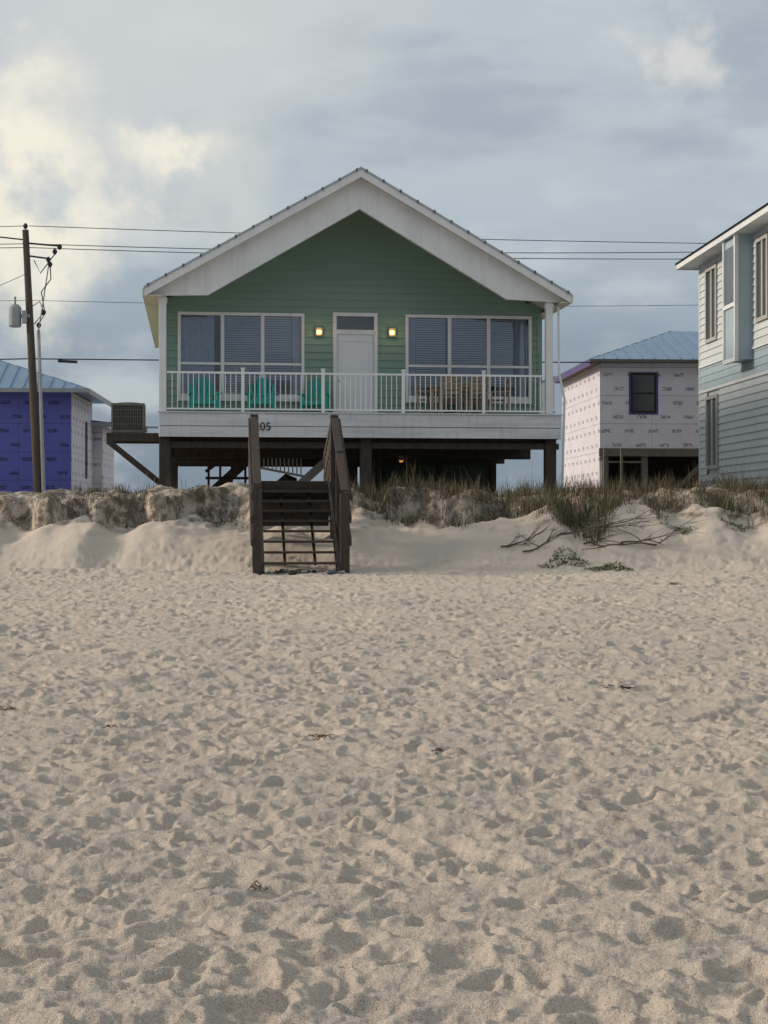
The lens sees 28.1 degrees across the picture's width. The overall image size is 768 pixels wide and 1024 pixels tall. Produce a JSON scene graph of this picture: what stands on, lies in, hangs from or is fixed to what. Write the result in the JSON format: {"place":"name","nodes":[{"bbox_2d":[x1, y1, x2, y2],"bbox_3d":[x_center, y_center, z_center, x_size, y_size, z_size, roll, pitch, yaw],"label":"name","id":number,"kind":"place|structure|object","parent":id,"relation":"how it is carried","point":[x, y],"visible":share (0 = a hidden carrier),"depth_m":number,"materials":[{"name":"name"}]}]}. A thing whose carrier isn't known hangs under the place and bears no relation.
{"place":"outdoors","nodes":[
{"label":"outdoors","id":0,"kind":"place"},
{"bbox_2d":[266,569,344,574],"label":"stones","id":1,"kind":"object","parent":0,"point":[303,571],"visible":1,"depth_m":27.82,"materials":[{"name":"grey stone"}]},
{"bbox_2d":[144,167,571,294],"bbox_3d":[-1.205,-6.572,41.319,10.035,2.920,11.260,0,0,-7],"label":"roof metal","id":2,"kind":"object","parent":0,"point":[397,189],"visible":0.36,"depth_m":35.74,"materials":[{"name":"grey metal"}]},
{"bbox_2d":[167,368,555,414],"bbox_3d":[-0.612,-2.833,37.077,9.370,1.060,1.905,0,0,-7],"label":"porch railing","id":3,"kind":"object","parent":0,"point":[323,374],"visible":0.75,"depth_m":36.17,"materials":[{"name":"white wood"}]},
{"bbox_2d":[0,482,767,1023],"bbox_3d":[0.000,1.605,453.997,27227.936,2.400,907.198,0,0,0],"label":"sand ground","id":4,"kind":"structure","parent":0,"point":[556,830],"depth_m":8.69,"materials":[{"name":"beige sand"}]},
{"bbox_2d":[0,706,15,710],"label":"seaweed clump","id":5,"kind":"object","parent":4,"relation":"on","point":[9,708],"visible":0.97,"depth_m":10.90,"materials":[{"name":"brown plant"}]},
{"bbox_2d":[0,223,61,492],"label":"utility pole","id":6,"kind":"object","parent":4,"relation":"on","point":[36,416],"visible":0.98,"depth_m":47.90,"materials":[{"name":"brown wood"}]},
{"bbox_2d":[0,225,705,362],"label":"power lines","id":7,"kind":"object","parent":6,"relation":"attached to","point":[60,360],"visible":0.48,"depth_m":48.14,"materials":[{"name":"black metal"}]},
{"bbox_2d":[0,392,70,492],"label":"front wall","id":8,"kind":"structure","parent":4,"relation":"on","point":[16,471],"depth_m":49.93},
{"bbox_2d":[71,392,113,492],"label":"side walls","id":9,"kind":"structure","parent":4,"relation":"on","point":[100,460],"depth_m":54.29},
{"bbox_2d":[0,360,105,421],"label":"metal roof","id":10,"kind":"structure","parent":9,"relation":"on","point":[13,376],"depth_m":50.10,"materials":[{"name":"blue metal"}]},
{"bbox_2d":[0,388,111,426],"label":"eave fascia","id":11,"kind":"structure","parent":9,"relation":"attached to","point":[103,400],"depth_m":49.35,"materials":[{"name":"blue metal"}]},
{"bbox_2d":[85,422,86,478],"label":"opening","id":12,"kind":"object","parent":9,"relation":"attached to","point":[85,450],"visible":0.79,"depth_m":53.86,"materials":[{"name":"grey"}]},
{"bbox_2d":[106,433,158,484],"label":"ac platform","id":13,"kind":"structure","parent":4,"relation":"on","point":[113,440],"depth_m":36.33,"materials":[{"name":"brown wood"}]},
{"bbox_2d":[111,402,157,432],"bbox_3d":[-5.971,-2.249,36.823,1.090,0.730,0.800,0,0,-7],"label":"air conditioner","id":14,"kind":"object","parent":13,"relation":"on","point":[128,417],"visible":0.99,"depth_m":36.43,"materials":[{"name":"grey metal"}]},
{"bbox_2d":[205,458,296,486],"bbox_3d":[-3.265,-0.959,40.935,1.206,1.532,3.500,0,0,36],"label":"under stair wood","id":15,"kind":"object","parent":4,"relation":"on","point":[235,471],"visible":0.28,"depth_m":39.86,"materials":[{"name":"brown wood"}]},
{"bbox_2d":[247,880,267,890],"bbox_3d":[-0.511,1.488,6.102,0.062,0.041,0.114,0,0,39],"label":"seaweed clump","id":16,"kind":"object","parent":4,"relation":"on","point":[260,885],"visible":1,"depth_m":6.10,"materials":[{"name":"brown plant"}]},
{"bbox_2d":[261,458,323,480],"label":"under stair balusters","id":17,"kind":"object","parent":4,"relation":"on","point":[314,471],"visible":0.45,"depth_m":40.78,"materials":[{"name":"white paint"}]},
{"bbox_2d":[248,414,351,574],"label":"beach stairs","id":18,"kind":"structure","parent":4,"relation":"on","point":[282,504],"depth_m":29.45,"materials":[{"name":"brown wood"}]},
{"bbox_2d":[306,734,332,739],"bbox_3d":[-0.396,1.429,9.764,0.203,0.036,0.164,0,0,40],"label":"seaweed clump","id":19,"kind":"object","parent":4,"relation":"on","point":[318,736],"visible":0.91,"depth_m":9.75,"materials":[{"name":"brown plant"}]},
{"bbox_2d":[159,437,555,495],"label":"pilings","id":20,"kind":"object","parent":4,"relation":"on","point":[168,463],"visible":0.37,"depth_m":36.85,"materials":[{"name":"brown wood"}]},
{"bbox_2d":[157,411,562,439],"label":"rim boards","id":21,"kind":"object","parent":20,"relation":"on","point":[353,425],"visible":0.89,"depth_m":36.11,"materials":[{"name":"white wood"}]},
{"bbox_2d":[258,422,270,429],"bbox_3d":[-2.878,-1.998,35.788,0.469,0.189,0.013,0,0,-7],"label":"house number","id":22,"kind":"object","parent":21,"relation":"attached to","point":[264,426],"visible":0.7,"depth_m":35.79,"materials":[{"name":"black metal"}]},
{"bbox_2d":[163,425,558,466],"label":"floor joists","id":23,"kind":"object","parent":20,"relation":"on","point":[200,451],"visible":0.46,"depth_m":38.79,"materials":[{"name":"brown wood"}]},
{"bbox_2d":[214,315,527,396],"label":"walls","id":24,"kind":"structure","parent":23,"relation":"on","point":[355,323],"depth_m":40.66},
{"bbox_2d":[166,177,557,321],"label":"roof deck soffit","id":25,"kind":"structure","parent":24,"relation":"on","point":[540,304],"depth_m":38.18,"materials":[{"name":"white wood"}]},
{"bbox_2d":[142,287,572,347],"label":"eave fascia","id":26,"kind":"structure","parent":25,"relation":"attached to","point":[151,303],"depth_m":37.78,"materials":[{"name":"white wood"}]},
{"bbox_2d":[148,177,567,302],"bbox_3d":[-0.564,-6.438,36.097,10.015,2.885,0.080,0,0,-7],"label":"gable board","id":27,"kind":"object","parent":25,"relation":"attached to","point":[483,268],"visible":0.91,"depth_m":36.06,"materials":[{"name":"white wood"}]},
{"bbox_2d":[144,169,571,303],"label":"rake fascia","id":28,"kind":"structure","parent":25,"relation":"attached to","point":[332,188],"depth_m":35.75,"materials":[{"name":"white paint"}]},
{"bbox_2d":[147,168,568,293],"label":"drip clips","id":29,"kind":"object","parent":25,"relation":"attached to","point":[383,182],"visible":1,"depth_m":35.72,"materials":[{"name":"grey metal"}]},
{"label":"deck boards","id":30,"kind":"object","parent":23,"relation":"on","visible":0},
{"bbox_2d":[186,377,222,410],"bbox_3d":[-4.336,-2.779,36.899,0.800,1.012,0.932,0,0,-13],"label":"adirondack chair","id":31,"kind":"object","parent":30,"relation":"on","point":[201,400],"visible":0.75,"depth_m":37.11,"materials":[{"name":"teal plastic"}]},
{"bbox_2d":[244,378,277,411],"bbox_3d":[-2.949,-2.779,37.020,0.800,1.012,0.932,0,0,-3],"label":"adirondack chair","id":32,"kind":"object","parent":30,"relation":"on","point":[262,402],"visible":0.85,"depth_m":37.25,"materials":[{"name":"teal plastic"}]},
{"bbox_2d":[297,378,332,411],"bbox_3d":[-1.653,-2.778,37.277,0.800,1.012,0.932,0,0,5],"label":"adirondack chair","id":33,"kind":"object","parent":30,"relation":"on","point":[319,400],"visible":0.74,"depth_m":37.49,"materials":[{"name":"teal plastic"}]},
{"bbox_2d":[166,210,536,415],"bbox_3d":[-0.728,-5.070,38.066,9.320,5.560,0.032,0,0,-7],"label":"front siding","id":34,"kind":"object","parent":30,"relation":"on","point":[358,261],"visible":0.59,"depth_m":38.07,"materials":[{"name":"green wood"}]},
{"bbox_2d":[178,311,303,401],"bbox_3d":[-3.505,-3.811,37.709,3.100,2.180,0.090,0,0,-7],"label":"window frame","id":35,"kind":"object","parent":34,"relation":"attached to","point":[237,397],"visible":0.75,"depth_m":37.68,"materials":[{"name":"white wood"}]},
{"bbox_2d":[181,315,299,394],"bbox_3d":[-3.529,-3.811,37.822,2.940,2.180,0.049,0,0,-7],"label":"curtain","id":36,"kind":"object","parent":35,"relation":"hanging from","point":[197,338],"visible":0.75,"depth_m":37.71,"materials":[{"name":"fabric"}]},
{"bbox_2d":[225,317,291,393],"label":"blinds","id":37,"kind":"object","parent":35,"relation":"attached to","point":[256,345],"visible":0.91,"depth_m":37.82,"materials":[{"name":"white plastic"}]},
{"bbox_2d":[315,328,322,335],"bbox_3d":[-1.605,-4.448,37.908,0.170,0.205,0.078,0,0,-7],"label":"wall lamp housing","id":38,"kind":"object","parent":34,"relation":"attached to","point":[316,329],"depth_m":37.88,"materials":[{"name":"white metal"}]},
{"bbox_2d":[166,304,541,413],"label":"corner boards","id":39,"kind":"object","parent":34,"relation":"attached to","point":[539,342],"visible":0.36,"depth_m":38.61,"materials":[{"name":"white wood"}]},
{"bbox_2d":[333,312,377,412],"bbox_3d":[-0.713,-3.615,38.067,1.110,2.650,0.080,0,0,-7],"label":"door frame","id":40,"kind":"object","parent":34,"relation":"attached to","point":[336,332],"visible":0.79,"depth_m":38.04,"materials":[{"name":"white wood"}]},
{"bbox_2d":[337,335,373,412],"bbox_3d":[-0.716,-3.349,38.088,0.920,2.098,0.065,0,0,-7],"label":"door leaf","id":41,"kind":"object","parent":40,"relation":"in","point":[355,353],"visible":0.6,"depth_m":38.08,"materials":[{"name":"white wood"}]},
{"bbox_2d":[209,209,505,299],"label":"gable inner trim","id":42,"kind":"structure","parent":34,"relation":"attached to","point":[394,231],"depth_m":36.23,"materials":[{"name":"white wood"}]},
{"bbox_2d":[389,328,395,336],"bbox_3d":[0.201,-4.458,38.130,0.170,0.205,0.078,0,0,-7],"label":"wall lamp housing","id":43,"kind":"object","parent":34,"relation":"attached to","point":[391,329],"depth_m":38.10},
{"bbox_2d":[405,314,531,403],"bbox_3d":[2.122,-3.820,38.400,3.200,2.200,0.090,0,0,-7],"label":"window frame","id":44,"kind":"object","parent":34,"relation":"attached to","point":[411,399],"visible":0.87,"depth_m":38.41,"materials":[{"name":"white wood"}]},
{"bbox_2d":[416,319,513,395],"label":"blinds","id":45,"kind":"object","parent":44,"relation":"attached to","point":[475,339],"visible":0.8,"depth_m":38.46,"materials":[{"name":"white plastic"}]},
{"bbox_2d":[158,296,553,413],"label":"porch posts","id":46,"kind":"object","parent":30,"relation":"on","point":[548,306],"visible":1,"depth_m":36.68,"materials":[{"name":"white wood"}]},
{"bbox_2d":[414,378,437,412],"bbox_3d":[1.022,-2.771,37.338,0.563,0.962,0.480,0,0,3],"label":"wooden patio chair","id":47,"kind":"object","parent":30,"relation":"on","point":[417,397],"visible":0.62,"depth_m":37.12,"materials":[{"name":"brown wood"}]},
{"bbox_2d":[438,376,460,412],"bbox_3d":[1.577,-2.773,36.853,0.480,0.962,0.563,0,0,-7],"label":"wooden patio chair","id":48,"kind":"object","parent":30,"relation":"on","point":[442,399],"visible":0.88,"depth_m":36.62,"materials":[{"name":"brown wood"}]},
{"bbox_2d":[439,382,460,412],"bbox_3d":[1.631,-2.769,38.051,0.480,0.962,0.563,0,0,-7],"label":"wooden patio chair","id":49,"kind":"object","parent":30,"relation":"on","point":[440,383],"visible":0.33,"depth_m":38.20,"materials":[{"name":"brown wood"}]},
{"bbox_2d":[423,386,486,413],"bbox_3d":[1.754,-2.664,37.463,1.500,0.745,0.825,0,0,-7],"label":"wooden patio table","id":50,"kind":"object","parent":30,"relation":"on","point":[437,389],"visible":0.39,"depth_m":37.11,"materials":[{"name":"brown wood"}]},
{"bbox_2d":[462,382,480,413],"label":"wooden patio chair","id":51,"kind":"object","parent":30,"relation":"on","point":[463,383],"visible":0.34,"depth_m":38.27,"materials":[{"name":"brown wood"}]},
{"bbox_2d":[464,377,488,413],"bbox_3d":[2.225,-2.772,36.933,0.480,0.962,0.563,0,0,-12],"label":"wooden patio chair","id":52,"kind":"object","parent":30,"relation":"on","point":[476,400],"visible":0.77,"depth_m":36.72,"materials":[{"name":"brown wood"}]},
{"bbox_2d":[488,378,511,413],"bbox_3d":[2.798,-2.771,37.502,0.563,0.962,0.480,0,0,-12],"label":"wooden patio chair","id":53,"kind":"object","parent":30,"relation":"on","point":[507,391],"visible":0.52,"depth_m":37.46,"materials":[{"name":"brown wood"}]},
{"bbox_2d":[0,484,763,530],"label":"dune roots","id":54,"kind":"object","parent":4,"relation":"on","point":[153,492],"visible":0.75,"depth_m":32.45,"materials":[{"name":"brown plant"}]},
{"bbox_2d":[34,580,731,877],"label":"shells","id":55,"kind":"object","parent":4,"relation":"on","point":[67,794],"visible":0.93,"depth_m":11.81},
{"bbox_2d":[56,459,763,513],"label":"sea oats","id":56,"kind":"object","parent":4,"relation":"on","point":[413,477],"visible":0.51,"depth_m":33.38,"materials":[{"name":"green plant"}]},
{"bbox_2d":[372,459,489,493],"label":"storage room","id":57,"kind":"object","parent":4,"relation":"on","point":[471,470],"visible":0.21,"depth_m":40.58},
{"bbox_2d":[383,460,495,494],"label":"storage trim","id":58,"kind":"structure","parent":57,"relation":"attached to","point":[492,464],"depth_m":40.49,"materials":[{"name":"brown wood"}]},
{"bbox_2d":[557,307,565,488],"bbox_3d":[4.252,-2.654,36.770,0.210,4.501,0.060,0,0,-7],"label":"downspout","id":59,"kind":"object","parent":4,"relation":"on","point":[561,385],"visible":0.84,"depth_m":36.75,"materials":[{"name":"white paint"}]},
{"bbox_2d":[537,545,592,567],"bbox_3d":[3.447,0.844,29.382,1.064,0.443,0.929,0,0,0],"label":"beach plant","id":60,"kind":"object","parent":4,"relation":"on","point":[559,562],"visible":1,"depth_m":29.28,"materials":[{"name":"green plant"}]},
{"bbox_2d":[381,476,767,541],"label":"beach grass","id":61,"kind":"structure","parent":4,"relation":"on","point":[609,504],"depth_m":31.66,"materials":[{"name":"plant"}]},
{"bbox_2d":[501,509,701,552],"bbox_3d":[4.293,0.363,30.006,3.995,0.858,1.748,0,0,13],"label":"driftwood branch","id":62,"kind":"object","parent":4,"relation":"on","point":[592,541],"visible":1,"depth_m":29.93,"materials":[{"name":"brown wood"}]},
{"bbox_2d":[584,561,632,570],"bbox_3d":[4.169,1.005,28.671,0.929,0.188,0.848,0,0,0],"label":"beach plant","id":63,"kind":"object","parent":4,"relation":"on","point":[606,566],"visible":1,"depth_m":28.69,"materials":[{"name":"green plant"}]},
{"bbox_2d":[599,684,632,689],"bbox_3d":[1.840,1.379,12.076,0.271,0.043,0.276,0,0,-10],"label":"twig","id":64,"kind":"object","parent":4,"relation":"on","point":[623,687],"visible":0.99,"depth_m":12.07,"materials":[{"name":"brown wood"}]},
{"bbox_2d":[599,448,698,492],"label":"pilings","id":65,"kind":"object","parent":4,"relation":"on","point":[642,453],"visible":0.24,"depth_m":50.12,"materials":[{"name":"brown wood"}]},
{"bbox_2d":[564,473,601,490],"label":"side wrap","id":66,"kind":"object","parent":65,"relation":"attached to","point":[597,476],"visible":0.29,"depth_m":52.15,"materials":[{"name":"white plastic"}]},
{"bbox_2d":[562,363,698,477],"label":"wrapped walls","id":67,"kind":"structure","parent":65,"relation":"on","point":[597,416],"depth_m":50.16,"materials":[{"name":"white plastic"}]},
{"bbox_2d":[556,331,698,376],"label":"metal roof","id":68,"kind":"structure","parent":67,"relation":"on","point":[676,345],"depth_m":51.10,"materials":[{"name":"metal"}]},
{"bbox_2d":[556,359,698,382],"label":"eave fascia","id":69,"kind":"structure","parent":67,"relation":"attached to","point":[592,365],"depth_m":49.74,"materials":[{"name":"purple wood"}]},
{"bbox_2d":[553,359,590,383],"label":"side fascia","id":70,"kind":"structure","parent":69,"relation":"attached to","point":[579,367],"depth_m":52.52,"materials":[{"name":"purple"}]},
{"bbox_2d":[631,373,655,411],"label":"window frame","id":71,"kind":"object","parent":67,"relation":"attached to","point":[632,392],"visible":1,"depth_m":50.06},
{"bbox_2d":[629,372,657,414],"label":"window tape","id":72,"kind":"object","parent":67,"relation":"in","point":[643,413],"depth_m":50.09,"materials":[{"name":"plastic"}]},
{"bbox_2d":[609,459,698,491],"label":"wall","id":73,"kind":"structure","parent":4,"relation":"on","point":[664,466],"depth_m":54.15,"materials":[{"name":"brown wood"}]},
{"bbox_2d":[660,521,695,534],"bbox_3d":[5.916,0.314,30.637,0.619,0.281,0.632,0,0,-40],"label":"beach plant","id":74,"kind":"object","parent":4,"relation":"on","point":[680,528],"visible":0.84,"depth_m":30.60,"materials":[{"name":"green plant"}]},
{"bbox_2d":[707,232,767,474],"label":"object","id":75,"kind":"object","parent":4,"relation":"on","point":[712,471],"visible":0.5,"depth_m":44.00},
{"bbox_2d":[675,203,767,264],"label":"roof","id":76,"kind":"structure","parent":75,"relation":"on","point":[731,227],"depth_m":40.70,"materials":[{"name":"grey metal"}]},
{"bbox_2d":[676,205,767,269],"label":"fascia","id":77,"kind":"structure","parent":75,"relation":"on","point":[762,212],"depth_m":40.90,"materials":[{"name":"white paint"}]},
{"bbox_2d":[681,213,767,484],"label":"trim","id":78,"kind":"structure","parent":75,"relation":"attached to","point":[752,228],"depth_m":43.14,"materials":[{"name":"white paint"}]},
{"bbox_2d":[699,225,767,487],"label":"pale siding","id":79,"kind":"object","parent":78,"relation":"attached to","point":[743,423],"visible":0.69,"depth_m":41.37,"materials":[{"name":"white wood"}]},
{"bbox_2d":[700,344,767,390],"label":"siding band","id":80,"kind":"object","parent":78,"relation":"attached to","point":[715,374],"visible":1,"depth_m":41.91,"materials":[{"name":"white wood"}]},
{"bbox_2d":[725,234,752,362],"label":"bay box","id":81,"kind":"object","parent":78,"relation":"attached to","point":[745,265],"visible":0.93,"depth_m":40.12,"materials":[{"name":"wood"}]},
{"bbox_2d":[705,233,767,468],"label":"window frames","id":82,"kind":"structure","parent":75,"relation":"attached to","point":[761,239],"depth_m":43.42,"materials":[{"name":"white wood"}]},
{"bbox_2d":[721,517,756,531],"bbox_3d":[7.138,0.247,30.877,0.775,0.308,0.497,0,0,0],"label":"beach plant","id":83,"kind":"object","parent":4,"relation":"on","point":[735,525],"visible":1,"depth_m":30.93,"materials":[{"name":"green plant"}]},
{"bbox_2d":[0,0,767,495],"label":"sky","id":84,"kind":"structure","parent":0,"point":[618,122],"materials":[{"name":"grey"}]},
{"bbox_2d":[1,468,767,524],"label":"dune grass","id":85,"kind":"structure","parent":0,"point":[449,489],"depth_m":33.05,"materials":[{"name":"plant"}]},
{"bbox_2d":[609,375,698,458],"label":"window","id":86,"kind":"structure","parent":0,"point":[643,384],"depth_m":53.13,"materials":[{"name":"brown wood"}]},
{"bbox_2d":[725,245,733,304],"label":"bay glass","id":87,"kind":"object","parent":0,"point":[729,275],"visible":1,"depth_m":40.61,"materials":[{"name":"glass"}]},
{"bbox_2d":[722,234,738,364],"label":"bay trim","id":88,"kind":"structure","parent":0,"point":[735,305],"depth_m":40.06,"materials":[{"name":"white wood"}]},
{"bbox_2d":[708,239,765,465],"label":"window panes","id":89,"kind":"object","parent":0,"point":[714,335],"visible":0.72,"depth_m":43.79,"materials":[{"name":"glass"}]}
]}

